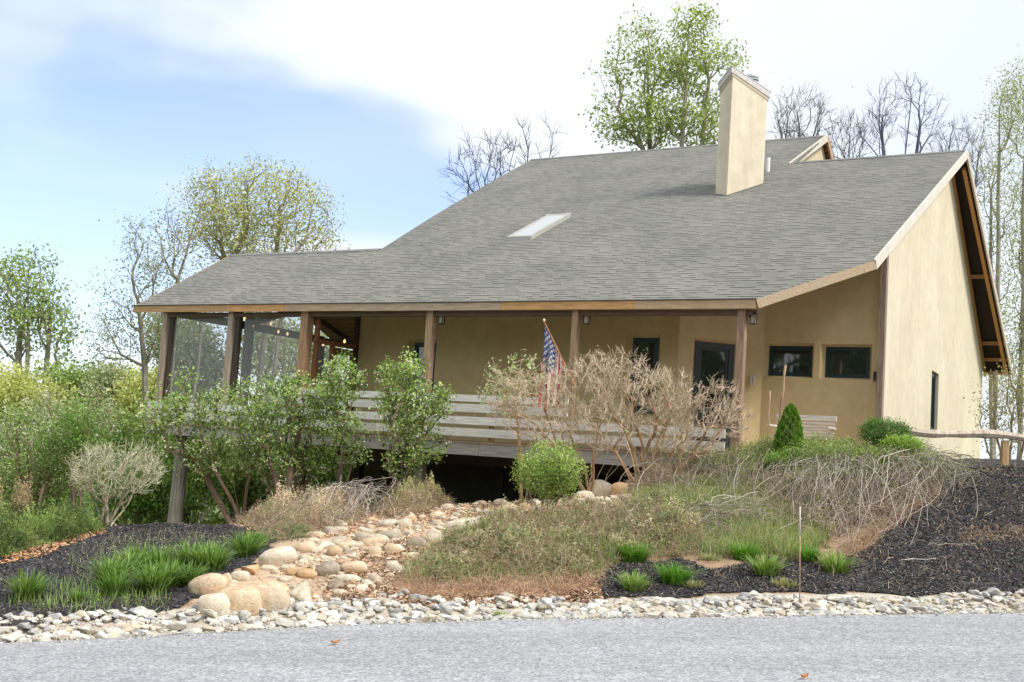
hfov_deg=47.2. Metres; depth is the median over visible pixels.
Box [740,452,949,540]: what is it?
brush
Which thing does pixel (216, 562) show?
daylily clump
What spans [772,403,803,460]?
dwarf conifer
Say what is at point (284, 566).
river stone
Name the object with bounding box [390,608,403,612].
riprap stone
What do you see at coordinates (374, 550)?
boulder
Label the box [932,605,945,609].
riprap stone
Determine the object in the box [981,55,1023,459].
deciduous tree
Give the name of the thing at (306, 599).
riprap stone
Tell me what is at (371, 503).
green undershrub
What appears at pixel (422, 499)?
heather mound
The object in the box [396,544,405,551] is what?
river stone
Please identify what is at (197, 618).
riprap stone
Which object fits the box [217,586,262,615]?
boulder
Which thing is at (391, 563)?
boulder
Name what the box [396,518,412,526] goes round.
river stone
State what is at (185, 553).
daylily clump
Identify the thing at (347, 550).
river stone
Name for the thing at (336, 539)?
river stone
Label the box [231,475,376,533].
heather mound
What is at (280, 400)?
background tree
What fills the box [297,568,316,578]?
boulder
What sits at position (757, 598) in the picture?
riprap stone
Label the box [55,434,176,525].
bare shrub
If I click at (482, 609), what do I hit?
riprap stone
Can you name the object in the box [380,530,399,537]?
river stone
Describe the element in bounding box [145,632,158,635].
riprap stone
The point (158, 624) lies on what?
riprap stone
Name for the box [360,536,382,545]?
river stone
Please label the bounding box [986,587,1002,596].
riprap stone
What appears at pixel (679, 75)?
deciduous tree
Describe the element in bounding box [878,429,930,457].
boxwood bush
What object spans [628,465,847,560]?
meadow grass
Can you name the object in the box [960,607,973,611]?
riprap stone
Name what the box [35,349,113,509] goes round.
background tree
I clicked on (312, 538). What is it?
river stone
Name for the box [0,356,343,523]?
woodland
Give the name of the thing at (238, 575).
boulder
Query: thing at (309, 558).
river stone
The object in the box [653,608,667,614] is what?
riprap stone
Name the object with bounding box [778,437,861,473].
boxwood bush
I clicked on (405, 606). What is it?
riprap stone
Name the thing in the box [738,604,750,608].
riprap stone
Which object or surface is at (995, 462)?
mulch bed
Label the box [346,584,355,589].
river stone
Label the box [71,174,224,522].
deciduous tree
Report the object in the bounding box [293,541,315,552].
boulder
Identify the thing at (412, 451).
flowering shrub
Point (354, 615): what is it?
riprap stone
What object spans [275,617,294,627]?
riprap stone
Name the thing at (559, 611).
riprap stone
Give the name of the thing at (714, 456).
weeping shrub
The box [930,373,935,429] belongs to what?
window
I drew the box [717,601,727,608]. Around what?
riprap stone
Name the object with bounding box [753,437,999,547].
weeping shrub
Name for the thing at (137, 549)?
daylily clump
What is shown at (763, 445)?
weeping shrub
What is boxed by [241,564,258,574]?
boulder
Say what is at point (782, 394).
walking stick
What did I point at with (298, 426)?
flowering shrub
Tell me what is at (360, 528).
river stone
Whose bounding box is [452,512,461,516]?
river stone
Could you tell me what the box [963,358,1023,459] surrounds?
twiggy shrub
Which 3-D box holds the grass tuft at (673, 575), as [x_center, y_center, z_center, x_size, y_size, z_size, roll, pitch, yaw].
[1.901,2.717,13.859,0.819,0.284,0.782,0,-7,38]
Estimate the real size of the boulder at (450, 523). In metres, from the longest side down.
0.536 x 0.410 x 0.278 m
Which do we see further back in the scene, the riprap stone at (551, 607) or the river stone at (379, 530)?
the river stone at (379, 530)
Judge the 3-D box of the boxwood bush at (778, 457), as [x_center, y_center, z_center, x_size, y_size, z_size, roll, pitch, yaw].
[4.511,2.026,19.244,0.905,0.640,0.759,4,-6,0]
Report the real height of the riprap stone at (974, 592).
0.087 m
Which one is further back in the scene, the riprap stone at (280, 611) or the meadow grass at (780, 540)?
the meadow grass at (780, 540)
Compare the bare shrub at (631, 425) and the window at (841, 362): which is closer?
the bare shrub at (631, 425)
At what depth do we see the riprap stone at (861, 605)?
13.04 m
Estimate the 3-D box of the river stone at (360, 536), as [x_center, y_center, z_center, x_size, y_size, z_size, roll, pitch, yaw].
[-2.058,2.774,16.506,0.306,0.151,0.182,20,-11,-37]
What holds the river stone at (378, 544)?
on the ground at (722, 563)
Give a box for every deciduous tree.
[0,237,99,460]
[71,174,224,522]
[163,152,349,519]
[437,111,567,205]
[578,0,750,151]
[765,72,851,139]
[820,105,880,158]
[853,70,957,155]
[924,113,1003,199]
[966,44,1023,458]
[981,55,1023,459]
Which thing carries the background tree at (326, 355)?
on the ground at (722, 563)
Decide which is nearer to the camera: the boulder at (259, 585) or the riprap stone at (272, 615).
the riprap stone at (272, 615)
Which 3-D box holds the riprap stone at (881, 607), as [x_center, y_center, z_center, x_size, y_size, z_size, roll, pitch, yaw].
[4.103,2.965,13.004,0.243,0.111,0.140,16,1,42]
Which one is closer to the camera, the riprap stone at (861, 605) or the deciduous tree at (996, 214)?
the riprap stone at (861, 605)
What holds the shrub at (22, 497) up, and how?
on the ground at (722, 563)
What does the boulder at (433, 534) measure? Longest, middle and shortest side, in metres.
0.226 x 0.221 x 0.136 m
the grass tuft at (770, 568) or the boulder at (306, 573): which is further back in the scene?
the grass tuft at (770, 568)
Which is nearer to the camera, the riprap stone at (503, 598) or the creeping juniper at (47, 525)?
the riprap stone at (503, 598)
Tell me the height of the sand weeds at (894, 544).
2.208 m
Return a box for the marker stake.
[799,507,800,607]
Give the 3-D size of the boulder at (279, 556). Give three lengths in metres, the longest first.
0.458 x 0.359 x 0.252 m
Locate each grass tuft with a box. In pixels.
[492,609,508,615]
[609,569,651,591]
[612,536,659,562]
[649,558,705,584]
[680,578,704,587]
[696,552,721,560]
[718,538,765,560]
[738,550,803,575]
[770,576,801,588]
[794,542,827,561]
[804,548,865,573]
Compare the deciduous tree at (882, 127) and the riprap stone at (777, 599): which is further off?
the deciduous tree at (882, 127)
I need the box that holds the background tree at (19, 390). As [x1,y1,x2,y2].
[0,352,91,482]
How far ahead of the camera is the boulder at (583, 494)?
19.79 m
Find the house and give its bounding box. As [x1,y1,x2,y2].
[133,65,1012,522]
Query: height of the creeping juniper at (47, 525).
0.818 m
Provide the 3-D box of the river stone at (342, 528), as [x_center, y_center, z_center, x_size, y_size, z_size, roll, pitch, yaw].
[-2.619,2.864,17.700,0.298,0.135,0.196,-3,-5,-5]
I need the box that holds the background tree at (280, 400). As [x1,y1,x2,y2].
[250,366,350,497]
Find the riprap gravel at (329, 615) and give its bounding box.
[0,588,1023,642]
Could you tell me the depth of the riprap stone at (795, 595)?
13.14 m
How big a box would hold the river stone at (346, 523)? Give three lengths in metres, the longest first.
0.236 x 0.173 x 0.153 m
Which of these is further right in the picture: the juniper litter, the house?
the house
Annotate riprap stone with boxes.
[0,626,8,630]
[3,612,13,617]
[5,629,24,641]
[16,620,30,629]
[117,631,130,637]
[120,616,127,621]
[142,610,155,618]
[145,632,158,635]
[153,623,163,626]
[163,620,187,630]
[164,613,173,619]
[191,616,201,621]
[203,609,217,617]
[215,625,224,631]
[218,609,230,615]
[225,619,238,624]
[237,610,250,619]
[248,624,264,629]
[265,612,278,619]
[270,605,286,612]
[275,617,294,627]
[294,601,305,607]
[302,598,311,601]
[330,597,340,600]
[334,601,343,605]
[347,612,358,618]
[361,610,374,618]
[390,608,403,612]
[399,588,409,594]
[400,603,408,609]
[421,616,430,621]
[438,604,452,614]
[452,597,463,602]
[477,607,490,611]
[490,614,505,619]
[494,596,512,601]
[506,601,514,607]
[546,605,554,611]
[551,612,562,618]
[554,609,564,613]
[629,601,640,608]
[641,596,655,602]
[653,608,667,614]
[673,599,686,605]
[677,612,689,617]
[692,611,700,617]
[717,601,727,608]
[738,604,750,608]
[748,611,759,616]
[754,596,761,600]
[772,596,780,602]
[781,594,792,599]
[793,593,806,597]
[827,593,840,601]
[844,610,859,613]
[852,598,869,602]
[857,599,865,608]
[874,603,889,612]
[918,600,926,605]
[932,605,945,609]
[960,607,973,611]
[968,590,983,596]
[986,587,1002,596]
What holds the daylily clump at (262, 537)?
on the mulch bed at (5, 595)
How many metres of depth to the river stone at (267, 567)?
13.46 m
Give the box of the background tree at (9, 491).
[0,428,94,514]
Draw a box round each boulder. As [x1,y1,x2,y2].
[188,573,228,595]
[197,593,229,614]
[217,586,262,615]
[223,573,231,582]
[231,570,250,580]
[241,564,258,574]
[246,581,288,591]
[258,546,297,565]
[259,587,290,611]
[289,581,311,601]
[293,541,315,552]
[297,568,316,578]
[315,560,340,576]
[317,541,331,548]
[327,579,344,588]
[340,561,367,574]
[368,546,381,554]
[383,543,398,552]
[386,561,398,568]
[406,537,426,547]
[426,528,441,542]
[445,517,479,533]
[503,503,515,509]
[575,490,593,498]
[587,496,609,502]
[589,480,611,495]
[611,482,628,494]
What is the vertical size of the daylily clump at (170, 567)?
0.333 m
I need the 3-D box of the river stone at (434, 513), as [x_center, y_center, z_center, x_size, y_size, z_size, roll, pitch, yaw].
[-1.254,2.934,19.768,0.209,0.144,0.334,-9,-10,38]
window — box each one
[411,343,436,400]
[629,338,659,413]
[768,346,812,376]
[825,347,870,377]
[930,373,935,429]
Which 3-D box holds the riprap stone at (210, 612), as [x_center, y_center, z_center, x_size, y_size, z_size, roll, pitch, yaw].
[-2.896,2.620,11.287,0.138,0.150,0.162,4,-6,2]
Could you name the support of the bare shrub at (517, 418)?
on the ground at (722, 563)
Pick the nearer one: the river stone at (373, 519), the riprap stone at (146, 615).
the riprap stone at (146, 615)
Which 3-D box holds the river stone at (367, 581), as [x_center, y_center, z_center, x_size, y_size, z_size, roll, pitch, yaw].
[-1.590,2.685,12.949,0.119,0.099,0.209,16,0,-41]
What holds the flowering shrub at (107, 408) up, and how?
on the ground at (722, 563)
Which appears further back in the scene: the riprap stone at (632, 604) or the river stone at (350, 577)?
the river stone at (350, 577)
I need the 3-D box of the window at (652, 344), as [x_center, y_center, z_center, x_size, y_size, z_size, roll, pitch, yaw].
[2.744,0.719,24.223,0.590,1.570,0.070,1,-7,31]
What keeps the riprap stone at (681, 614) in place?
on the ground at (722, 563)
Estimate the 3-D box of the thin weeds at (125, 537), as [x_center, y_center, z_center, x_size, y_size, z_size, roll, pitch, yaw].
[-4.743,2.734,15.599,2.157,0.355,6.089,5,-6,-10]
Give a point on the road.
(986, 647)
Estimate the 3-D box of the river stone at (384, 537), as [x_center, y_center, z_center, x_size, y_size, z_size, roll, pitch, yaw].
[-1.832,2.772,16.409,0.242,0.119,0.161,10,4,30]
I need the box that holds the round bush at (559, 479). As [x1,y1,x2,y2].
[505,436,592,516]
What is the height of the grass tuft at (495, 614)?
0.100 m
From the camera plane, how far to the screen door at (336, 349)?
27.53 m
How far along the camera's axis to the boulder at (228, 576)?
12.50 m
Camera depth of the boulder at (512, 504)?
19.73 m
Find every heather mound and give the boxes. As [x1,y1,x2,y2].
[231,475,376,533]
[366,468,456,518]
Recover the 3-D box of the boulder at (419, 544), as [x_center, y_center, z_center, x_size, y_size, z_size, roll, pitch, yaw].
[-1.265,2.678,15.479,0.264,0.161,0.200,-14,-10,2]
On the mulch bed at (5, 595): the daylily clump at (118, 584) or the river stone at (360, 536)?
the daylily clump at (118, 584)
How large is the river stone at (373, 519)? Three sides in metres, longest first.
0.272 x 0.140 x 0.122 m
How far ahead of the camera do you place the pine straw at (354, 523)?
19.37 m
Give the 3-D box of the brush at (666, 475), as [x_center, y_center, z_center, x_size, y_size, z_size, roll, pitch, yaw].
[3.383,2.421,20.536,2.881,1.270,3.500,2,-6,14]
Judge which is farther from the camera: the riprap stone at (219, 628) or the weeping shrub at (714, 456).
the weeping shrub at (714, 456)
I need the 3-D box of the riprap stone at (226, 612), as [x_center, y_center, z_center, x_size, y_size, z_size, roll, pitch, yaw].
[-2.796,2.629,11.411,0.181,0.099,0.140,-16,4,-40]
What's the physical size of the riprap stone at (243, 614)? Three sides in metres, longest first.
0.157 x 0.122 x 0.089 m
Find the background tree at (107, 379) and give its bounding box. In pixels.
[75,352,141,523]
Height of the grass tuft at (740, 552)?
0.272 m
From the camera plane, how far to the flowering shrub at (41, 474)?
24.69 m
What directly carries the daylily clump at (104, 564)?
on the mulch bed at (5, 595)
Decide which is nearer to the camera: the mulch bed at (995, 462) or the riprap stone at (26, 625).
the riprap stone at (26, 625)
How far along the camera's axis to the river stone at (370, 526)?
17.80 m
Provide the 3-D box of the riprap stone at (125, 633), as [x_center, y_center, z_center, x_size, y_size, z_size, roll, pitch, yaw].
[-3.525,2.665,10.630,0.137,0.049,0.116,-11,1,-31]
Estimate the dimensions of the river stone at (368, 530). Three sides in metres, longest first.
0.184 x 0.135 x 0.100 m
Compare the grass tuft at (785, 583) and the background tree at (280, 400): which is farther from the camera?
the background tree at (280, 400)
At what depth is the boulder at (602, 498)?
19.14 m
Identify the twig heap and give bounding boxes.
[260,476,430,532]
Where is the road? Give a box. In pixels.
[0,613,1023,681]
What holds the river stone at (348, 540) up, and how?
on the ground at (722, 563)
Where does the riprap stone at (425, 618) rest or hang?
on the ground at (722, 563)
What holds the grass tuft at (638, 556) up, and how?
on the ground at (722, 563)
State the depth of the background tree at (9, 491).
32.33 m
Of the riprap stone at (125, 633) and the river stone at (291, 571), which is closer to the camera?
the riprap stone at (125, 633)
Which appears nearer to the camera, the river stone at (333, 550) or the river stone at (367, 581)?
the river stone at (367, 581)
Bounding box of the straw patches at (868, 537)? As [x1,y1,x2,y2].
[817,486,944,562]
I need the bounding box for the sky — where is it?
[0,0,1023,459]
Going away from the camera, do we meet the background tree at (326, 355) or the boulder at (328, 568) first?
the boulder at (328, 568)
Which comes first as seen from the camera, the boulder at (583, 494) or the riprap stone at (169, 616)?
the riprap stone at (169, 616)
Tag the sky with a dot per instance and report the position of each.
(105, 105)
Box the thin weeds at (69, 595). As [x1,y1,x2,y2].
[0,572,173,613]
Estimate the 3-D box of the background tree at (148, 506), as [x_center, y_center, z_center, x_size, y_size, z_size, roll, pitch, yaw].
[-9.755,4.303,30.582,4.370,3.713,3.413,4,-6,0]
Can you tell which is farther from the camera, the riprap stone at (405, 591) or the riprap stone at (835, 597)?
the riprap stone at (835, 597)
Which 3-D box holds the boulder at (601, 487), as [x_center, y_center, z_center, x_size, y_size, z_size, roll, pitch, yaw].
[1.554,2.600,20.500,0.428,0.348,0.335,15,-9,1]
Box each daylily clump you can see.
[0,567,63,601]
[64,587,94,601]
[76,551,144,584]
[84,566,145,596]
[95,546,166,576]
[105,557,193,595]
[115,540,170,569]
[129,544,185,570]
[145,555,202,587]
[161,539,230,567]
[166,560,217,587]
[174,538,238,571]
[189,540,250,560]
[214,529,270,557]
[231,530,276,548]
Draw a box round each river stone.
[260,565,276,570]
[270,569,280,573]
[277,575,290,581]
[279,564,294,569]
[286,566,298,575]
[298,558,308,564]
[299,555,313,560]
[306,531,324,537]
[307,537,318,540]
[311,546,323,551]
[319,555,333,560]
[323,526,338,535]
[327,545,342,555]
[331,537,346,543]
[333,589,348,594]
[334,526,347,532]
[335,520,347,526]
[335,574,361,581]
[336,542,350,546]
[340,539,355,541]
[343,547,351,552]
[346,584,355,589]
[348,542,360,546]
[355,532,373,540]
[355,583,367,591]
[357,527,367,531]
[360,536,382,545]
[361,579,373,585]
[362,528,372,532]
[366,517,378,520]
[366,524,375,529]
[367,574,382,583]
[370,554,382,559]
[374,534,388,540]
[374,542,382,548]
[377,528,388,532]
[379,518,397,526]
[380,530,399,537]
[390,565,404,573]
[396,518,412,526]
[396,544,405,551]
[401,515,416,521]
[403,530,413,535]
[430,511,445,516]
[435,525,444,529]
[440,503,453,508]
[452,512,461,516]
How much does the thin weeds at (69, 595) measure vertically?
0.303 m
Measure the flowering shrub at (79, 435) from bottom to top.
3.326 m
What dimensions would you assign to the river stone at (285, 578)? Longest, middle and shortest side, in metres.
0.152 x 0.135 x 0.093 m
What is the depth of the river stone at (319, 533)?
16.82 m
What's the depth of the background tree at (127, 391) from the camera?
43.10 m
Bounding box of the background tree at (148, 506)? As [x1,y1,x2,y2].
[58,442,225,524]
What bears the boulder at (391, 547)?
on the ground at (722, 563)
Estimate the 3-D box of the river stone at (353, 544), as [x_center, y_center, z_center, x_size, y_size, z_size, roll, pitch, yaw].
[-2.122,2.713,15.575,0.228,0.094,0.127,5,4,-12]
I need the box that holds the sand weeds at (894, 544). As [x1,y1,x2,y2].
[589,463,1023,598]
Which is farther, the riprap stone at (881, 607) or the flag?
the flag
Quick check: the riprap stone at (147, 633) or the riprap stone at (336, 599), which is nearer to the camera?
the riprap stone at (147, 633)
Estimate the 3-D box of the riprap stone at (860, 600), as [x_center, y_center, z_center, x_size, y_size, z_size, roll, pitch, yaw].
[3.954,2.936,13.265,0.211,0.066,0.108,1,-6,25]
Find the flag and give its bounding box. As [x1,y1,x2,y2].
[538,319,575,412]
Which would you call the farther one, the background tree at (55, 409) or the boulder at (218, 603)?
the background tree at (55, 409)
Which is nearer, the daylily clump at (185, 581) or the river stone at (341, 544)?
the daylily clump at (185, 581)
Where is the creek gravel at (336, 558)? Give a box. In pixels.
[280,510,522,598]
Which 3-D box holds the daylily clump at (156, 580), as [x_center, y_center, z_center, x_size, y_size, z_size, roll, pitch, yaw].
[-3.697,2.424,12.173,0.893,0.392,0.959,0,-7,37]
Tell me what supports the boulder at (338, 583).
on the ground at (722, 563)
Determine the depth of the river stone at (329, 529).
17.21 m
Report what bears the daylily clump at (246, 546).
on the mulch bed at (5, 595)
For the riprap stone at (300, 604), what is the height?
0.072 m
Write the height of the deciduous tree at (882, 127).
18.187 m
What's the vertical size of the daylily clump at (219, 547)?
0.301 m
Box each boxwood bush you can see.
[760,445,812,473]
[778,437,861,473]
[849,442,904,476]
[853,412,916,446]
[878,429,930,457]
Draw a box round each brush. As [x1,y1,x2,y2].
[617,451,767,495]
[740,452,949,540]
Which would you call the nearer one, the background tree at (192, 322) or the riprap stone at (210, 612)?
the riprap stone at (210, 612)
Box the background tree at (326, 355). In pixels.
[275,318,348,493]
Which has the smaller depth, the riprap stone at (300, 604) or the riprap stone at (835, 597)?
the riprap stone at (300, 604)
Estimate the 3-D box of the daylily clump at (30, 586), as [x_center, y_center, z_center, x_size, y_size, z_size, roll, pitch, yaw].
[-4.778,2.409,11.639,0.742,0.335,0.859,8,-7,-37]
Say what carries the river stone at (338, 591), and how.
on the ground at (722, 563)
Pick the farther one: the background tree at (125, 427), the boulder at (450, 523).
the background tree at (125, 427)
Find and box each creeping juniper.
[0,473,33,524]
[0,488,108,556]
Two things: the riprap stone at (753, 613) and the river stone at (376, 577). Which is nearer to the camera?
the riprap stone at (753, 613)
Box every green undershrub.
[249,515,325,541]
[347,488,427,513]
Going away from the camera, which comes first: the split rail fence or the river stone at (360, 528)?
the river stone at (360, 528)
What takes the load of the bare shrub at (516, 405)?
on the ground at (722, 563)
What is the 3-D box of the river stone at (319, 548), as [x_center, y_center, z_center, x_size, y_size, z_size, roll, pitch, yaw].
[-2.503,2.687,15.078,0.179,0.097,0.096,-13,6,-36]
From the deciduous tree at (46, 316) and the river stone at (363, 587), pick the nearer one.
the river stone at (363, 587)
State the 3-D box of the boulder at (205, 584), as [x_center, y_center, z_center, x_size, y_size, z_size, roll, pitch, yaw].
[-3.144,2.554,12.167,0.446,0.275,0.330,-17,-12,9]
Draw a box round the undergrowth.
[1,488,341,524]
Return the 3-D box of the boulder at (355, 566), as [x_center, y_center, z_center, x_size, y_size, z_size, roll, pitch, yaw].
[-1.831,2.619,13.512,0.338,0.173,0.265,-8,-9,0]
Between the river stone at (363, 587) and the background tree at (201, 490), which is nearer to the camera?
the river stone at (363, 587)
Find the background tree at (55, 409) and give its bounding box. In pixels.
[1,389,115,508]
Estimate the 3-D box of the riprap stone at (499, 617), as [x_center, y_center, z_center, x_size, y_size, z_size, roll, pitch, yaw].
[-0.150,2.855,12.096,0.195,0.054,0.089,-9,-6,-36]
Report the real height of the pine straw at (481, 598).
0.282 m
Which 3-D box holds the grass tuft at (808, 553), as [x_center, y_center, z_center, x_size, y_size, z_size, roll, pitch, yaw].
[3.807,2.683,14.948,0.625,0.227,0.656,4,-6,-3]
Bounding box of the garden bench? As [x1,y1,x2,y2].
[766,414,836,439]
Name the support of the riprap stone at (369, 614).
on the ground at (722, 563)
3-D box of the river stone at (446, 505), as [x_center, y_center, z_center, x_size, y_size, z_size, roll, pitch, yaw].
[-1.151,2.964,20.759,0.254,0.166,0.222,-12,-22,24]
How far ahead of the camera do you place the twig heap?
20.82 m
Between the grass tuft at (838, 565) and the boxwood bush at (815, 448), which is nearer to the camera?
the grass tuft at (838, 565)
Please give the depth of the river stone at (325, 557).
14.07 m
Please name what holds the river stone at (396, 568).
on the ground at (722, 563)
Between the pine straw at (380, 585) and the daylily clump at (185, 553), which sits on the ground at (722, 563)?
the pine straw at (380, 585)
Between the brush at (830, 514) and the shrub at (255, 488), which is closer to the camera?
the brush at (830, 514)
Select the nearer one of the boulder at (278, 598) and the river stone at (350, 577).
the boulder at (278, 598)
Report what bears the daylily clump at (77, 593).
on the mulch bed at (5, 595)
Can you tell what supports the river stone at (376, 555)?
on the ground at (722, 563)
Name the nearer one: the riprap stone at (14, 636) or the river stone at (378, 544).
the riprap stone at (14, 636)
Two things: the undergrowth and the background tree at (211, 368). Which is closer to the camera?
the undergrowth
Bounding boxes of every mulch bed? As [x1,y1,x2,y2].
[0,523,276,631]
[585,458,1023,598]
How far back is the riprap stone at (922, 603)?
13.24 m
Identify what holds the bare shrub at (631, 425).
on the ground at (722, 563)
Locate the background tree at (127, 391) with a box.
[102,355,228,454]
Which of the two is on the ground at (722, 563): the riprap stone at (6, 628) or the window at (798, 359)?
the riprap stone at (6, 628)
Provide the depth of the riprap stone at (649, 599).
12.78 m
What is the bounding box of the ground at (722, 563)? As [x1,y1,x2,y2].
[0,437,1023,642]
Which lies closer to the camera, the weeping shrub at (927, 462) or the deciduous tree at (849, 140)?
the weeping shrub at (927, 462)
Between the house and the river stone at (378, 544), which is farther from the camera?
the house
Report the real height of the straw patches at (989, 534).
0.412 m
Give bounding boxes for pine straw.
[232,500,529,539]
[321,536,437,601]
[376,575,605,606]
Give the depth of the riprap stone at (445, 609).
12.19 m
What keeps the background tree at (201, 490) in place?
on the ground at (722, 563)
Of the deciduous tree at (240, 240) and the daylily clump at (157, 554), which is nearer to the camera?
the daylily clump at (157, 554)
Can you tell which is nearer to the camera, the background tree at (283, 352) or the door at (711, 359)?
the door at (711, 359)
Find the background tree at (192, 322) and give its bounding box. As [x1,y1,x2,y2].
[133,312,225,501]
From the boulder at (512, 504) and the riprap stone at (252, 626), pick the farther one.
the boulder at (512, 504)
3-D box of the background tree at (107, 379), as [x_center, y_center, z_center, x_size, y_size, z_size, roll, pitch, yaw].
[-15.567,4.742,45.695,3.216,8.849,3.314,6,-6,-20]
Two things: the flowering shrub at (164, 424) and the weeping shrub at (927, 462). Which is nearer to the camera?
the weeping shrub at (927, 462)
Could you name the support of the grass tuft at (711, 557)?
on the ground at (722, 563)
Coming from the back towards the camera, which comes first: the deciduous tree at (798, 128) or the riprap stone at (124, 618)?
the deciduous tree at (798, 128)
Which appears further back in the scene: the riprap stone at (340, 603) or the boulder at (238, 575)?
the boulder at (238, 575)
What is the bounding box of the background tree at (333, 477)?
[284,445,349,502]
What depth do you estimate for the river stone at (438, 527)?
17.22 m
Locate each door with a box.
[329,347,353,430]
[690,341,734,453]
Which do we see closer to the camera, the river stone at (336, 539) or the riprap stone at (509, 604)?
the riprap stone at (509, 604)
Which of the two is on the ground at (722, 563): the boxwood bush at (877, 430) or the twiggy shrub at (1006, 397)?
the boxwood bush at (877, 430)
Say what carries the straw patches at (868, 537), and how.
on the mulch bed at (995, 462)
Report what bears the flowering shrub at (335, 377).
on the ground at (722, 563)
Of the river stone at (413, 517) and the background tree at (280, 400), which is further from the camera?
the background tree at (280, 400)
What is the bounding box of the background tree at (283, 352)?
[221,317,314,504]
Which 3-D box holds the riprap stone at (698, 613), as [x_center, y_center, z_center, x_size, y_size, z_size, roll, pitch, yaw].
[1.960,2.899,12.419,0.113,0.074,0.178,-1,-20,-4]
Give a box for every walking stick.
[766,391,770,455]
[776,365,786,430]
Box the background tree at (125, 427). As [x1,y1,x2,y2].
[53,383,163,523]
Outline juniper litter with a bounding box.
[0,527,106,563]
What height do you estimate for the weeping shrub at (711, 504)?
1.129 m
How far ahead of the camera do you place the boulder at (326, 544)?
15.24 m
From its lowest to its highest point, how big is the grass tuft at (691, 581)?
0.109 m
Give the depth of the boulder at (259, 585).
12.19 m
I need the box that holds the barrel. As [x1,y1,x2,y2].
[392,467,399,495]
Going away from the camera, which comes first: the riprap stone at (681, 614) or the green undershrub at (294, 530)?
the riprap stone at (681, 614)
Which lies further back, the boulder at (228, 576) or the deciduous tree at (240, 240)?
the deciduous tree at (240, 240)
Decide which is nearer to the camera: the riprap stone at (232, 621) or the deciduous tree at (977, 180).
the riprap stone at (232, 621)
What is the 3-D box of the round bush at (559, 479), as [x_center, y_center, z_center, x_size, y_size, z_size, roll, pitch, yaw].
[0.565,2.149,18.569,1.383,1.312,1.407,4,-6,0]
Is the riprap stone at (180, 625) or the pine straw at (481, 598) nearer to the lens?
the riprap stone at (180, 625)
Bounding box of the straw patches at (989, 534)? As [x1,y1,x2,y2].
[959,522,1023,543]
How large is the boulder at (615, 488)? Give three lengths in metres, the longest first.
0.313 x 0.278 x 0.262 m
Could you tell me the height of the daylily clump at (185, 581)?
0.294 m
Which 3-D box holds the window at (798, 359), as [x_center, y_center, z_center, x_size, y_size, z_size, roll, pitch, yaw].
[5.734,0.415,24.137,0.900,0.620,0.070,1,-7,31]
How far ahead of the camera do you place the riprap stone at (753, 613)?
12.48 m
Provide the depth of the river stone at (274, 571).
13.26 m
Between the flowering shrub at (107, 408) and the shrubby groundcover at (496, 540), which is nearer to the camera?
the shrubby groundcover at (496, 540)
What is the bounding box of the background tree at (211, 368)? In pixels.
[145,319,241,521]
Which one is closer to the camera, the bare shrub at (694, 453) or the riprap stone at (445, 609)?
the riprap stone at (445, 609)
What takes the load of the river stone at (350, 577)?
on the ground at (722, 563)
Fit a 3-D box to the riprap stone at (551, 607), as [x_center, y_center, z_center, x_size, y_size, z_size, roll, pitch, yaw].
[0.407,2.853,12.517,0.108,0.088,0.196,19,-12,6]
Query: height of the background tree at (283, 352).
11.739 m
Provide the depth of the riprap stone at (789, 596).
13.09 m
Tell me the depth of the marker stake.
12.99 m
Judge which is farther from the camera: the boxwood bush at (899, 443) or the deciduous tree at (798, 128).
the deciduous tree at (798, 128)
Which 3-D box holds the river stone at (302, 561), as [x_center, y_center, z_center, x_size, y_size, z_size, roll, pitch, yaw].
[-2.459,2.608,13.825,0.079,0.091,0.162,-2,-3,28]
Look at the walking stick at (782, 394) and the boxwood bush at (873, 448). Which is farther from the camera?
the walking stick at (782, 394)
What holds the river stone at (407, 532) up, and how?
on the ground at (722, 563)
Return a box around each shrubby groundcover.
[386,563,608,600]
[388,482,730,588]
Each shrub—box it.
[0,393,86,516]
[21,371,127,514]
[25,392,119,508]
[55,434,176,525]
[130,359,285,523]
[197,440,308,520]
[219,366,348,504]
[303,348,373,489]
[368,346,457,490]
[470,349,549,504]
[474,346,633,491]
[570,345,701,486]
[591,482,794,551]
[617,436,785,498]
[633,375,758,476]
[714,431,887,527]
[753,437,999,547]
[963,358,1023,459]
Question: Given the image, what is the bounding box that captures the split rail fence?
[908,427,1023,464]
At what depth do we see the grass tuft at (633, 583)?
13.37 m
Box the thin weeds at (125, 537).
[51,525,227,576]
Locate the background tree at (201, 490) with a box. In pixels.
[95,419,246,523]
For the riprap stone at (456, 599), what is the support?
on the ground at (722, 563)
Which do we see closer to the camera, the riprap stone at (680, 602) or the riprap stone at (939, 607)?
the riprap stone at (680, 602)
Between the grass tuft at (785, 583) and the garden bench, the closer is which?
the grass tuft at (785, 583)
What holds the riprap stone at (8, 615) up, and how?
on the mulch bed at (5, 595)

